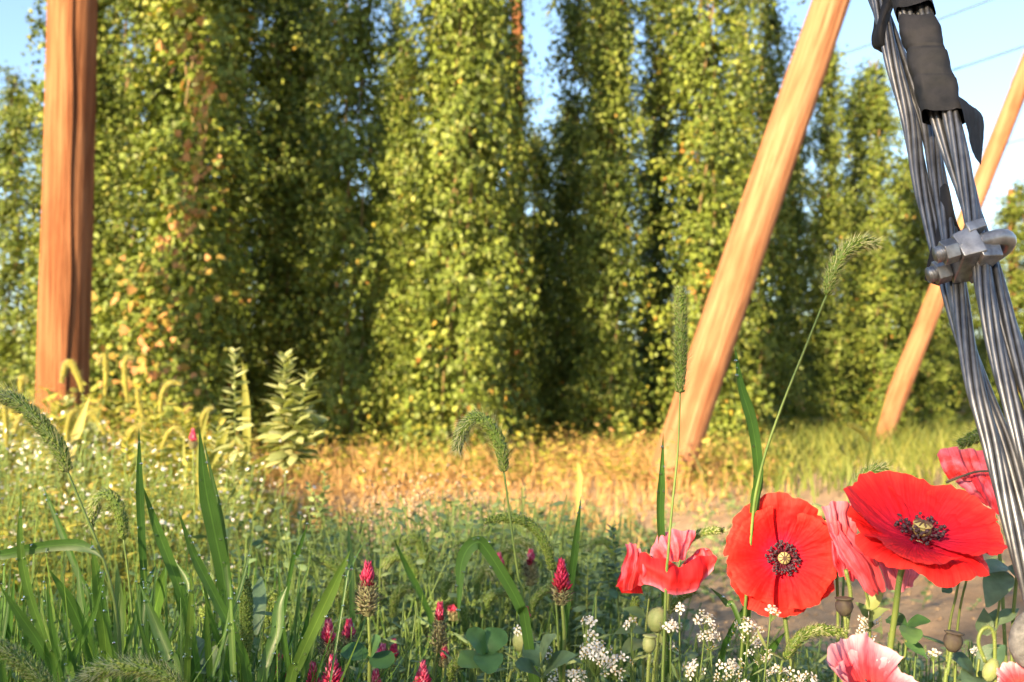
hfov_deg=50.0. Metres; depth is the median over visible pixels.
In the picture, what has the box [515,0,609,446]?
hop plant
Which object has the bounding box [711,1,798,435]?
hop plant
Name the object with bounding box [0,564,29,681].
grass plant
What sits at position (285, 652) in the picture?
grass plant
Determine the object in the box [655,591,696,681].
foxtail
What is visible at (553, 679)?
alyssum
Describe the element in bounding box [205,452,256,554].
leafy weed
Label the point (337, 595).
foxtail
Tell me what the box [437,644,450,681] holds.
crimson clover
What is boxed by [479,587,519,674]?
foxtail
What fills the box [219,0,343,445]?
hop plant
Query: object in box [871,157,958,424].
hop plant
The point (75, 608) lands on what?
grass plant
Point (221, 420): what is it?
leafy weed
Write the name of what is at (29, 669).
foxtail
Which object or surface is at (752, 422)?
grass plant
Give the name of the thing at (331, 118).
hop plant
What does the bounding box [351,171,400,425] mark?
hop plant
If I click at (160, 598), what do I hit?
grass plant
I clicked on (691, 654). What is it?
ground cover
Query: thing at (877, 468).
foxtail
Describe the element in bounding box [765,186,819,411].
hop plant
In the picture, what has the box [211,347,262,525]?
leafy weed
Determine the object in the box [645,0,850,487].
leaning pole
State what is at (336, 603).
foxtail
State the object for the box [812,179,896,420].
hop plant
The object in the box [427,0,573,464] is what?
hop plant
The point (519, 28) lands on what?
trellis pole
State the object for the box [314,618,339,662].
crimson clover
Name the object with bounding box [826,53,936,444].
hop plant
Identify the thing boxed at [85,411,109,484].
foxtail
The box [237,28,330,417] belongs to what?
hop plant
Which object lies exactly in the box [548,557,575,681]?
crimson clover
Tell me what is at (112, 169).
hop plant
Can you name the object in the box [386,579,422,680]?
foxtail
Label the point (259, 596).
broadleaf weed
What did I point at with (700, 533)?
foxtail
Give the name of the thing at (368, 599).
crimson clover
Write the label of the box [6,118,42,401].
hop plant
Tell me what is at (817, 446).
grass
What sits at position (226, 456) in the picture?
foxtail
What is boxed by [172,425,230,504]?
leafy weed
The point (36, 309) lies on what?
hop plant
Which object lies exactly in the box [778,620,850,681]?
foxtail
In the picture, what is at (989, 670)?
poppy bud
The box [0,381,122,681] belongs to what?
foxtail
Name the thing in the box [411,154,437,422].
hop plant
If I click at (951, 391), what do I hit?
hop plant
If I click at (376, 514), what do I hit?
dry seedheads
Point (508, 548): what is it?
foxtail
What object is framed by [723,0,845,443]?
hop plant
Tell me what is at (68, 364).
foxtail
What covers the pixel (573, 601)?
foxtail
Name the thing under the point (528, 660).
clover plant
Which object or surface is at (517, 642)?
unopened clover
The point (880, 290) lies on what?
hop plant
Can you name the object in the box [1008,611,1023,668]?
rock
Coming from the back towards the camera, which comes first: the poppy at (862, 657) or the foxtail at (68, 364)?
the foxtail at (68, 364)
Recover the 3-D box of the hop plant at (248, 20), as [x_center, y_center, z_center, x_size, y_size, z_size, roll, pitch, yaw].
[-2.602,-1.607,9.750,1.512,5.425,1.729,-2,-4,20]
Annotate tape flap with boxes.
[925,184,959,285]
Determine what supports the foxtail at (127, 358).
on the ground at (944, 604)
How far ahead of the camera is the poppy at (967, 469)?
0.81 m
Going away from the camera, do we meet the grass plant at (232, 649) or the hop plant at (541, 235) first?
the grass plant at (232, 649)
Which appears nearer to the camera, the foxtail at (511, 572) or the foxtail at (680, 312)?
the foxtail at (680, 312)
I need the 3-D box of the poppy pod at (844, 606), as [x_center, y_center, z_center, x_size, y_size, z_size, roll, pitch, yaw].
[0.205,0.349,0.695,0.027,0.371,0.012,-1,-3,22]
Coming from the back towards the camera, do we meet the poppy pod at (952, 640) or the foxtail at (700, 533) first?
the foxtail at (700, 533)
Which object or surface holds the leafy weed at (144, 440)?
on the ground at (944, 604)
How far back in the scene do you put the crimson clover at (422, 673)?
0.76 m
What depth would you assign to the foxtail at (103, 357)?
2.28 m
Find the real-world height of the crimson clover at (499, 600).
0.327 m
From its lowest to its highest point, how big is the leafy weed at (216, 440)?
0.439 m
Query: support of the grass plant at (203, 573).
on the ground at (944, 604)
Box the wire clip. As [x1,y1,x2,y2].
[925,218,1016,284]
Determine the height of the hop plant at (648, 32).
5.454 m
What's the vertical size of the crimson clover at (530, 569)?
0.323 m
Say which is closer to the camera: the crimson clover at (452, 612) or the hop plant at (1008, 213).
the crimson clover at (452, 612)
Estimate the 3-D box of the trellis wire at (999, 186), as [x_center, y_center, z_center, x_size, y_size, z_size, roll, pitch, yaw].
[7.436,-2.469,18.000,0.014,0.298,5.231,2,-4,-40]
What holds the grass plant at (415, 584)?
on the ground at (944, 604)
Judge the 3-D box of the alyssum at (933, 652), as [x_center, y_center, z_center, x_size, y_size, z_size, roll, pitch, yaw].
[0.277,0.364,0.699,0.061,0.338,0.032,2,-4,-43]
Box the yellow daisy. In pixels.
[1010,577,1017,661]
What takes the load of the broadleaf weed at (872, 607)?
on the ground at (944, 604)
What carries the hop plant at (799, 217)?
on the ground at (944, 604)
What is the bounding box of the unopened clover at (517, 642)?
[507,629,535,681]
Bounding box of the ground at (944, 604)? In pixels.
[34,398,1023,681]
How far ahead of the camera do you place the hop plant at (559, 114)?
15.57 m
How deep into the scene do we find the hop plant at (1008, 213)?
13.08 m
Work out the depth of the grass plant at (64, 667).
0.69 m
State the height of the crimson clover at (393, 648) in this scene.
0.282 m
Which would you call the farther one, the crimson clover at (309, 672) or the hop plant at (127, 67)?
the hop plant at (127, 67)
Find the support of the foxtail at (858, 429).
on the ground at (944, 604)
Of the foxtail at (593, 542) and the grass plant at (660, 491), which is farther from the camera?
the foxtail at (593, 542)
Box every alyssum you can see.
[504,624,567,681]
[567,638,633,681]
[580,615,598,681]
[619,602,686,681]
[682,604,785,681]
[739,663,817,681]
[855,611,880,643]
[926,646,977,681]
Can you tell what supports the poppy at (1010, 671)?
on the ground at (944, 604)
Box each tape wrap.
[871,0,935,52]
[898,13,983,164]
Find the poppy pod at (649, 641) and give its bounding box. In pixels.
[640,633,657,681]
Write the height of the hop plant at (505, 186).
5.504 m
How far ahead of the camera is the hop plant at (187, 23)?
6.61 m
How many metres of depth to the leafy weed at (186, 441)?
3.30 m
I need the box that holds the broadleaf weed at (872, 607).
[855,588,888,637]
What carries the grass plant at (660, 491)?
on the ground at (944, 604)
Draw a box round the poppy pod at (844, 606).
[834,596,853,681]
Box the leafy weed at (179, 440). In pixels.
[162,404,200,523]
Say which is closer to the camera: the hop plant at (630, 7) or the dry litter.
the dry litter
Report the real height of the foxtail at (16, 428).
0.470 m
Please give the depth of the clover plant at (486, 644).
0.73 m
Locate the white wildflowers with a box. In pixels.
[0,407,319,598]
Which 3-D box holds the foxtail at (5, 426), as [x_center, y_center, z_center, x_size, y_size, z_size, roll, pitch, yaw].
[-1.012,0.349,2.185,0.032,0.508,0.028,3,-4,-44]
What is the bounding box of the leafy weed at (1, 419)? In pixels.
[0,384,19,476]
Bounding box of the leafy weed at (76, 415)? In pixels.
[50,402,103,498]
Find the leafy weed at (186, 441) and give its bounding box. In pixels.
[165,406,197,493]
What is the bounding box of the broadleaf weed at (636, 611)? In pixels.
[612,596,670,681]
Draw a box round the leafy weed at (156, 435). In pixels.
[140,401,175,504]
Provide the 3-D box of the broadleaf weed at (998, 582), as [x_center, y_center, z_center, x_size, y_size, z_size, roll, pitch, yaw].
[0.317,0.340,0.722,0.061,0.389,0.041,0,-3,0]
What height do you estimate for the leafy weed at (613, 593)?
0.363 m
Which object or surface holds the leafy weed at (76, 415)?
on the ground at (944, 604)
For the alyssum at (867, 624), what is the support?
on the ground at (944, 604)
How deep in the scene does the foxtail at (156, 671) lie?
0.60 m
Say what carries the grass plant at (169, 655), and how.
on the ground at (944, 604)
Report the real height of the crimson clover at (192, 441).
0.446 m
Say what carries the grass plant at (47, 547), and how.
on the ground at (944, 604)
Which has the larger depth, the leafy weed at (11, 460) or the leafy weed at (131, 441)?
the leafy weed at (11, 460)
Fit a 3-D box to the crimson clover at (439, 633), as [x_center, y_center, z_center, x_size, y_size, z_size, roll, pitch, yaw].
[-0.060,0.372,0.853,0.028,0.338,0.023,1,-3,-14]
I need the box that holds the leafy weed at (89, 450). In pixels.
[80,414,119,491]
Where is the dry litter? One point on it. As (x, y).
(405, 485)
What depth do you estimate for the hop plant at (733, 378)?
16.02 m
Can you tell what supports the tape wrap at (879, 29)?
attached to the guy cable
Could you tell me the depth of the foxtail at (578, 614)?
1.31 m
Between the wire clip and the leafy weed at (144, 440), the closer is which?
the wire clip
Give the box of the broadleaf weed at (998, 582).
[942,559,1018,681]
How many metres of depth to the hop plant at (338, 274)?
14.53 m
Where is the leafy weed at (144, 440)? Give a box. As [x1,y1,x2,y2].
[132,425,164,517]
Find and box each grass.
[251,481,675,553]
[673,412,1004,502]
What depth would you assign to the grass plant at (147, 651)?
0.69 m
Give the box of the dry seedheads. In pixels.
[323,452,545,633]
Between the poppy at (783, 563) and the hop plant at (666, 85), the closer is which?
the poppy at (783, 563)
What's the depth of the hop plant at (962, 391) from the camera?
19.86 m
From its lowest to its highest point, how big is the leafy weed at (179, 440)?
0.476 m
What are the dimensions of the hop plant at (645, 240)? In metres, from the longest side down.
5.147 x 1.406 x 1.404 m
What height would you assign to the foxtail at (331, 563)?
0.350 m
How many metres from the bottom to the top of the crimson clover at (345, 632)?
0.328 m
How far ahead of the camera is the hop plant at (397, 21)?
11.63 m
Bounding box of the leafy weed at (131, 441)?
[98,429,153,574]
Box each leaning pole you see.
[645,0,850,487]
[871,51,1023,447]
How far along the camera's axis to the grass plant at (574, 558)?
0.77 m
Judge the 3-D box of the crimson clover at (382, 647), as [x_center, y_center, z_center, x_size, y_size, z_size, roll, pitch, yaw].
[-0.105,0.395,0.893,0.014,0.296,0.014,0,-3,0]
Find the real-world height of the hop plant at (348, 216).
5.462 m
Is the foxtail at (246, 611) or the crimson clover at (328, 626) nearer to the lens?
the foxtail at (246, 611)
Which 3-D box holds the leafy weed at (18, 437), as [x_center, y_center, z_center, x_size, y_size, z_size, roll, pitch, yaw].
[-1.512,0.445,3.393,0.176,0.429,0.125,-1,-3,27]
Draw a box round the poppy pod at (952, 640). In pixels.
[942,630,964,681]
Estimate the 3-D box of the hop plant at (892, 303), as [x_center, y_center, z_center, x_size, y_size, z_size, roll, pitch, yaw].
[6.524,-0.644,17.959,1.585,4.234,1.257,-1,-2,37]
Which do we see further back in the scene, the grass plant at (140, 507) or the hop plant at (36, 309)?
the hop plant at (36, 309)
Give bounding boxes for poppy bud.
[645,605,670,681]
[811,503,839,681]
[975,625,1000,681]
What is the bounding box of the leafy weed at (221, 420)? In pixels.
[205,413,243,508]
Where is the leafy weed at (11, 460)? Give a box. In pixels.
[0,423,26,522]
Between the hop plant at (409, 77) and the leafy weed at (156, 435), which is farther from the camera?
the hop plant at (409, 77)
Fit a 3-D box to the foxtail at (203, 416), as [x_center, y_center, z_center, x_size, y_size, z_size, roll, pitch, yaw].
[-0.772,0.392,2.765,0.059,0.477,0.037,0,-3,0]
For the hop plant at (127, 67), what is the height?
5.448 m
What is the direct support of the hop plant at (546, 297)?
on the ground at (944, 604)
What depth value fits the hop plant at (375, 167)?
13.66 m
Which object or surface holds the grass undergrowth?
on the ground at (944, 604)
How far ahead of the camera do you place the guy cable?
0.61 m
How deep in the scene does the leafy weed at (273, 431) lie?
2.19 m
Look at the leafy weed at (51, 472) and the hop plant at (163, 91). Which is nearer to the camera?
the leafy weed at (51, 472)
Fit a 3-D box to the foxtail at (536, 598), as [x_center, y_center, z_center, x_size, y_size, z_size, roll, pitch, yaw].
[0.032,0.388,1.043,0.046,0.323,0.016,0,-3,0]
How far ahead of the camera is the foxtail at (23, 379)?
2.45 m
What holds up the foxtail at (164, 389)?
on the ground at (944, 604)
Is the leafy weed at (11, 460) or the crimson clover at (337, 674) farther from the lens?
the leafy weed at (11, 460)
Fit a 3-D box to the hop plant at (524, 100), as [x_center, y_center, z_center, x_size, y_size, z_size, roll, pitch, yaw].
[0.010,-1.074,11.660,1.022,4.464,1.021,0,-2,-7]
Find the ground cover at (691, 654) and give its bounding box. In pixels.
[1,473,1015,681]
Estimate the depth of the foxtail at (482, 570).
1.15 m
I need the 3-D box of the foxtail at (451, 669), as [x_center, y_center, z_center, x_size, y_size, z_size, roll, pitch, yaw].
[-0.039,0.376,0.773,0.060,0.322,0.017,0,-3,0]
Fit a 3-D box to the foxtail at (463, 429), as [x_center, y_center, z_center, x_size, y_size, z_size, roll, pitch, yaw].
[-0.008,0.287,0.729,0.081,0.496,0.026,0,-3,0]
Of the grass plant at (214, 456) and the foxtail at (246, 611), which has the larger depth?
the grass plant at (214, 456)
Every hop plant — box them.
[0,0,166,439]
[0,61,44,426]
[6,0,130,420]
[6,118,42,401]
[89,0,304,476]
[90,0,177,428]
[95,46,144,403]
[98,0,258,435]
[110,14,193,426]
[146,0,297,447]
[205,0,294,420]
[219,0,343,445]
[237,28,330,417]
[247,0,366,431]
[253,0,367,442]
[281,0,419,469]
[318,110,360,403]
[345,0,431,439]
[346,73,403,429]
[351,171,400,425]
[359,32,440,452]
[361,0,534,456]
[368,0,552,474]
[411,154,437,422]
[414,5,536,414]
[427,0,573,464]
[491,33,556,439]
[505,129,575,432]
[507,213,565,420]
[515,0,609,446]
[520,0,664,448]
[543,0,672,460]
[545,102,618,414]
[557,0,662,441]
[623,83,687,427]
[626,0,694,439]
[633,0,742,434]
[636,0,792,458]
[688,95,772,417]
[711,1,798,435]
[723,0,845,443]
[761,116,835,431]
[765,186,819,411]
[788,43,878,441]
[791,207,845,417]
[803,85,904,428]
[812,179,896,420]
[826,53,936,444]
[857,216,896,406]
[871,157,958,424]
[882,182,954,396]
[889,198,974,434]
[923,293,982,422]
[931,284,987,417]
[951,258,1020,420]
[974,178,1023,420]
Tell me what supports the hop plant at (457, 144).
on the ground at (944, 604)
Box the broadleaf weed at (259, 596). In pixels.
[196,576,266,671]
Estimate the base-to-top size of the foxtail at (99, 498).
0.429 m
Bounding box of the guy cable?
[868,0,1023,603]
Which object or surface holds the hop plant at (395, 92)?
on the ground at (944, 604)
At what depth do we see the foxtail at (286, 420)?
2.28 m
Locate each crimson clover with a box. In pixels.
[188,428,198,592]
[306,660,320,681]
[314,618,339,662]
[320,653,343,681]
[338,618,359,681]
[340,559,394,681]
[371,668,381,681]
[375,642,390,681]
[390,638,398,681]
[413,659,431,681]
[426,600,450,681]
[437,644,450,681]
[446,604,457,652]
[497,551,504,678]
[520,548,541,621]
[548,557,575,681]
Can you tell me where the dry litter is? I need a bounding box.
[32,423,868,526]
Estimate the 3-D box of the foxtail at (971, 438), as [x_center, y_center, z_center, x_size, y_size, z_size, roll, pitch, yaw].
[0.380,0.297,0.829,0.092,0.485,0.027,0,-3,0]
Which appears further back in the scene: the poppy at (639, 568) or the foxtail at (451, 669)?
the foxtail at (451, 669)
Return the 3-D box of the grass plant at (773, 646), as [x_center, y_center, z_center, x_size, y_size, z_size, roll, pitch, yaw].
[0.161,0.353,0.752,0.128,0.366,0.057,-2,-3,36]
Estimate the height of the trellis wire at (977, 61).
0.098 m
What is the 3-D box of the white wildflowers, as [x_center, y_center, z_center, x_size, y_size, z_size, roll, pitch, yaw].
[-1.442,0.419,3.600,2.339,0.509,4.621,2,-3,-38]
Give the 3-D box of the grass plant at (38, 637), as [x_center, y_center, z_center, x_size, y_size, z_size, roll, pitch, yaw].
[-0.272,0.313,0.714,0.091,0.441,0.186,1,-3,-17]
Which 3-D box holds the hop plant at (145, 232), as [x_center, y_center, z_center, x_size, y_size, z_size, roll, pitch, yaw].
[-3.494,-1.552,11.072,1.532,5.466,1.429,-1,-3,17]
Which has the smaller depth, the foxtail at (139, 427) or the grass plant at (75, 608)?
the grass plant at (75, 608)
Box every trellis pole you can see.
[34,0,97,439]
[510,0,524,425]
[1007,189,1016,312]
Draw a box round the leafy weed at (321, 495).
[301,468,335,553]
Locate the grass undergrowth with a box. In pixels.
[0,524,990,681]
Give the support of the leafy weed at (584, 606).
on the ground at (944, 604)
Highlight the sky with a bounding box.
[0,0,1023,344]
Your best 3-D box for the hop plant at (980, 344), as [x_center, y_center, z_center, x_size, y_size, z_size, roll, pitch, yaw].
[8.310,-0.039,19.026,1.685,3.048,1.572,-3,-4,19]
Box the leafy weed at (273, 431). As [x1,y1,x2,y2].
[252,348,328,554]
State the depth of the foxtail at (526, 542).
1.25 m
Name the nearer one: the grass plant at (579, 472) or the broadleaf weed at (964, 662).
the broadleaf weed at (964, 662)
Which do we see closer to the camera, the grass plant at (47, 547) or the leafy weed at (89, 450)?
the grass plant at (47, 547)
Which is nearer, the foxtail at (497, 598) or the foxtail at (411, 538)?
the foxtail at (411, 538)
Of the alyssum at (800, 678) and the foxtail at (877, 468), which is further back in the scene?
the foxtail at (877, 468)
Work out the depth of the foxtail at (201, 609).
0.95 m
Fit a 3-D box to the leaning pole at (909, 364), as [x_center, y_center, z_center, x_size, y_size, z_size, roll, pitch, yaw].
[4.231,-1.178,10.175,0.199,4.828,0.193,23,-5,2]
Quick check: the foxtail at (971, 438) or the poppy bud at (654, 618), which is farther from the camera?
the foxtail at (971, 438)
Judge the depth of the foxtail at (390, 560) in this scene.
1.18 m
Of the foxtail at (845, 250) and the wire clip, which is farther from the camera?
the foxtail at (845, 250)
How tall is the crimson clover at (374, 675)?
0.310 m
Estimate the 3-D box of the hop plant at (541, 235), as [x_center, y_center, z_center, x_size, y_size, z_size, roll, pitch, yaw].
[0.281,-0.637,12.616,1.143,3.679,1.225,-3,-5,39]
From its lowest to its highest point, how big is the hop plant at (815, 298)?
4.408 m
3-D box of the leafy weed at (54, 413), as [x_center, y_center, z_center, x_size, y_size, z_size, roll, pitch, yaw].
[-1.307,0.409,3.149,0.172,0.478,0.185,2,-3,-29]
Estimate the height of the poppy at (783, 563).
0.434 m
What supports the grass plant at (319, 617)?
on the ground at (944, 604)
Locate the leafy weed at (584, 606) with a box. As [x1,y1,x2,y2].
[571,557,608,640]
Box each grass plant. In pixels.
[0,484,99,681]
[0,539,101,559]
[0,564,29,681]
[36,559,104,681]
[49,362,250,560]
[49,540,124,681]
[100,568,140,681]
[132,556,184,681]
[134,432,155,681]
[140,489,202,681]
[140,562,193,681]
[173,579,231,681]
[178,510,252,681]
[198,429,237,681]
[204,567,266,681]
[257,521,308,681]
[277,563,321,681]
[285,542,363,681]
[347,519,444,681]
[455,536,539,681]
[558,499,581,681]
[576,395,886,532]
[656,435,669,681]
[711,588,785,681]
[734,348,762,681]
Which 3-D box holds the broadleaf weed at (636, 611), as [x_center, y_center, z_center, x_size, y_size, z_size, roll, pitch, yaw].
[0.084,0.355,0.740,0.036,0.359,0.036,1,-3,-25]
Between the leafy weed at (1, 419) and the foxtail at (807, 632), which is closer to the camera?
the foxtail at (807, 632)
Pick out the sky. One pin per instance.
(990, 28)
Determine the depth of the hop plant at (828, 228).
10.73 m
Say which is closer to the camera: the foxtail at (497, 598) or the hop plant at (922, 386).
the foxtail at (497, 598)
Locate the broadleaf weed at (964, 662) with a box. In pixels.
[947,644,1005,681]
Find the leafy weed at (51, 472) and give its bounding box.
[21,422,73,525]
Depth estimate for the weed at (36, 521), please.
1.84 m
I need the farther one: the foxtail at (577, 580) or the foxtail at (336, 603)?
the foxtail at (577, 580)
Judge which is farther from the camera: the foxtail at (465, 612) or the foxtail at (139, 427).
the foxtail at (139, 427)
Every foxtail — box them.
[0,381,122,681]
[0,638,55,681]
[1,389,11,499]
[12,413,45,492]
[17,374,31,485]
[58,358,84,489]
[62,407,79,446]
[64,652,186,681]
[83,484,135,653]
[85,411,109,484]
[95,352,133,546]
[117,424,149,466]
[121,352,135,456]
[134,388,145,442]
[145,436,179,510]
[157,379,182,504]
[158,424,185,519]
[195,604,218,644]
[198,406,217,431]
[221,440,242,505]
[238,576,254,659]
[261,587,281,670]
[267,416,287,518]
[311,553,348,618]
[318,589,356,658]
[331,582,359,638]
[358,564,388,640]
[380,548,420,659]
[382,533,417,560]
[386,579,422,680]
[401,532,429,677]
[432,590,472,648]
[438,572,466,681]
[441,648,471,681]
[444,403,524,602]
[471,563,498,681]
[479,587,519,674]
[482,573,503,656]
[484,512,560,681]
[487,544,529,680]
[501,533,539,625]
[503,557,540,627]
[526,582,552,681]
[546,553,584,653]
[551,594,579,664]
[572,593,600,668]
[585,535,619,661]
[629,595,640,681]
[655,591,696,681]
[660,526,727,680]
[661,284,694,681]
[738,231,887,681]
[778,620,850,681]
[839,459,893,681]
[846,423,881,638]
[950,415,1003,449]
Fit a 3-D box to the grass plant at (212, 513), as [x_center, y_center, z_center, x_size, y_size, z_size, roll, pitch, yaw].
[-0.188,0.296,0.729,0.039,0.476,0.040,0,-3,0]
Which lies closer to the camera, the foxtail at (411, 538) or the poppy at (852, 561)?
the poppy at (852, 561)
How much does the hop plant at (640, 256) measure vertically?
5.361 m
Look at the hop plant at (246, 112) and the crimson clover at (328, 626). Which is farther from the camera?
the hop plant at (246, 112)
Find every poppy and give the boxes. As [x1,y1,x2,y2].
[615,529,716,681]
[723,492,836,681]
[821,501,918,681]
[827,632,916,681]
[843,471,1007,651]
[937,446,1008,662]
[996,661,1023,681]
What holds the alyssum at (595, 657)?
on the ground at (944, 604)
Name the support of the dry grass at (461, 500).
on the ground at (944, 604)
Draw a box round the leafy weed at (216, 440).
[192,423,248,521]
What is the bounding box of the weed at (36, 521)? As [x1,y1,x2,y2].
[0,417,355,648]
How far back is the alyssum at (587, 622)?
0.72 m
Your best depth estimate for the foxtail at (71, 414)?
2.89 m
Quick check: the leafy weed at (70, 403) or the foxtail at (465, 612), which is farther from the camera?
the leafy weed at (70, 403)
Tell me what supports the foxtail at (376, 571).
on the ground at (944, 604)
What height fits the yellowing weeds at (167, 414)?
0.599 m
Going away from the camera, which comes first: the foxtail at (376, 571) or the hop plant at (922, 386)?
the foxtail at (376, 571)
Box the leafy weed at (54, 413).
[32,401,87,493]
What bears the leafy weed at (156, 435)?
on the ground at (944, 604)
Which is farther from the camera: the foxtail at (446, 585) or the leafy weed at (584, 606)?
the leafy weed at (584, 606)
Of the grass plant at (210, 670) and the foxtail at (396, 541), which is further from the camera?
the foxtail at (396, 541)
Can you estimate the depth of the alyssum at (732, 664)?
0.71 m
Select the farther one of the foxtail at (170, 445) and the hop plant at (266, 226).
the hop plant at (266, 226)
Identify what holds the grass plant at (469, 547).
on the ground at (944, 604)
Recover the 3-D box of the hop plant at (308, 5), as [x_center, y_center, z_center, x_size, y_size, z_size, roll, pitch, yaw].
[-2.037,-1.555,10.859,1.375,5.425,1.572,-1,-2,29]
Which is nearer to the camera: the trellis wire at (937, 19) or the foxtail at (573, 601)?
the foxtail at (573, 601)
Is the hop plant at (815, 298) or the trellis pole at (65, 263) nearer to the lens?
the trellis pole at (65, 263)
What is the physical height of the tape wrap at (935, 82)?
0.100 m
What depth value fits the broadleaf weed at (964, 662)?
0.66 m
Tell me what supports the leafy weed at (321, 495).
on the ground at (944, 604)
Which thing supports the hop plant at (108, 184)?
on the ground at (944, 604)
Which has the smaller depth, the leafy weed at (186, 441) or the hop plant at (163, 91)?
the leafy weed at (186, 441)
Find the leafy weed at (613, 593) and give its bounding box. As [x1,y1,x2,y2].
[594,523,633,680]
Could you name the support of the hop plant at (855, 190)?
on the ground at (944, 604)
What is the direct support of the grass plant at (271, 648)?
on the ground at (944, 604)
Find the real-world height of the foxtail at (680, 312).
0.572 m
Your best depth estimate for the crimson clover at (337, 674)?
0.72 m
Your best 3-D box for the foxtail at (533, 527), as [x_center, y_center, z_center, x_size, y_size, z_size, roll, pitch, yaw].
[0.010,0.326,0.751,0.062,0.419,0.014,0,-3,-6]
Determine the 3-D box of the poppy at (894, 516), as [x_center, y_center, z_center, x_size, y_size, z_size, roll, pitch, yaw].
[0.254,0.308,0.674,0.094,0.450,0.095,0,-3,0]
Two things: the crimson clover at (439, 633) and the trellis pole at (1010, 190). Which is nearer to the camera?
the crimson clover at (439, 633)
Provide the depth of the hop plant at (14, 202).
13.97 m
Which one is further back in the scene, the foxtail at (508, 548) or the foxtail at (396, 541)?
the foxtail at (396, 541)
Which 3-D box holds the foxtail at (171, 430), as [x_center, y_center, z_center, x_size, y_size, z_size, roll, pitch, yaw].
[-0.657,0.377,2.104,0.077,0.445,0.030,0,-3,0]
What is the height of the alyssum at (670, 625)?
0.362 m
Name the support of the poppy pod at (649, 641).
on the ground at (944, 604)
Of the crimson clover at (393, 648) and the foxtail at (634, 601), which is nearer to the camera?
the foxtail at (634, 601)
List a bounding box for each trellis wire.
[813,46,1023,111]
[839,0,989,54]
[951,181,1023,196]
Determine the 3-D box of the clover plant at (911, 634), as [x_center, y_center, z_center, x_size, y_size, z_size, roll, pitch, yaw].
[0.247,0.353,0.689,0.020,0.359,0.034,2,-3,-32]
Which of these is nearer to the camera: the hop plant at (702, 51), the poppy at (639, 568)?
the poppy at (639, 568)
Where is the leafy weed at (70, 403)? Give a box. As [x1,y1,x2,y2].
[33,394,101,487]
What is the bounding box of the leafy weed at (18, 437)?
[12,419,42,463]
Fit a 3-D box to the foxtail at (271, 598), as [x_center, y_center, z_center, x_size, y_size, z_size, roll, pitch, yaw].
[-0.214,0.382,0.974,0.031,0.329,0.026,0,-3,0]
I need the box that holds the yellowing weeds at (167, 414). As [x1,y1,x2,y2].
[0,382,803,525]
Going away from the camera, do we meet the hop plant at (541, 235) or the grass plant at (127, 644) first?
the grass plant at (127, 644)
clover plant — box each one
[457,627,507,681]
[515,634,576,681]
[885,612,930,672]
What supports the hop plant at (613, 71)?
on the ground at (944, 604)

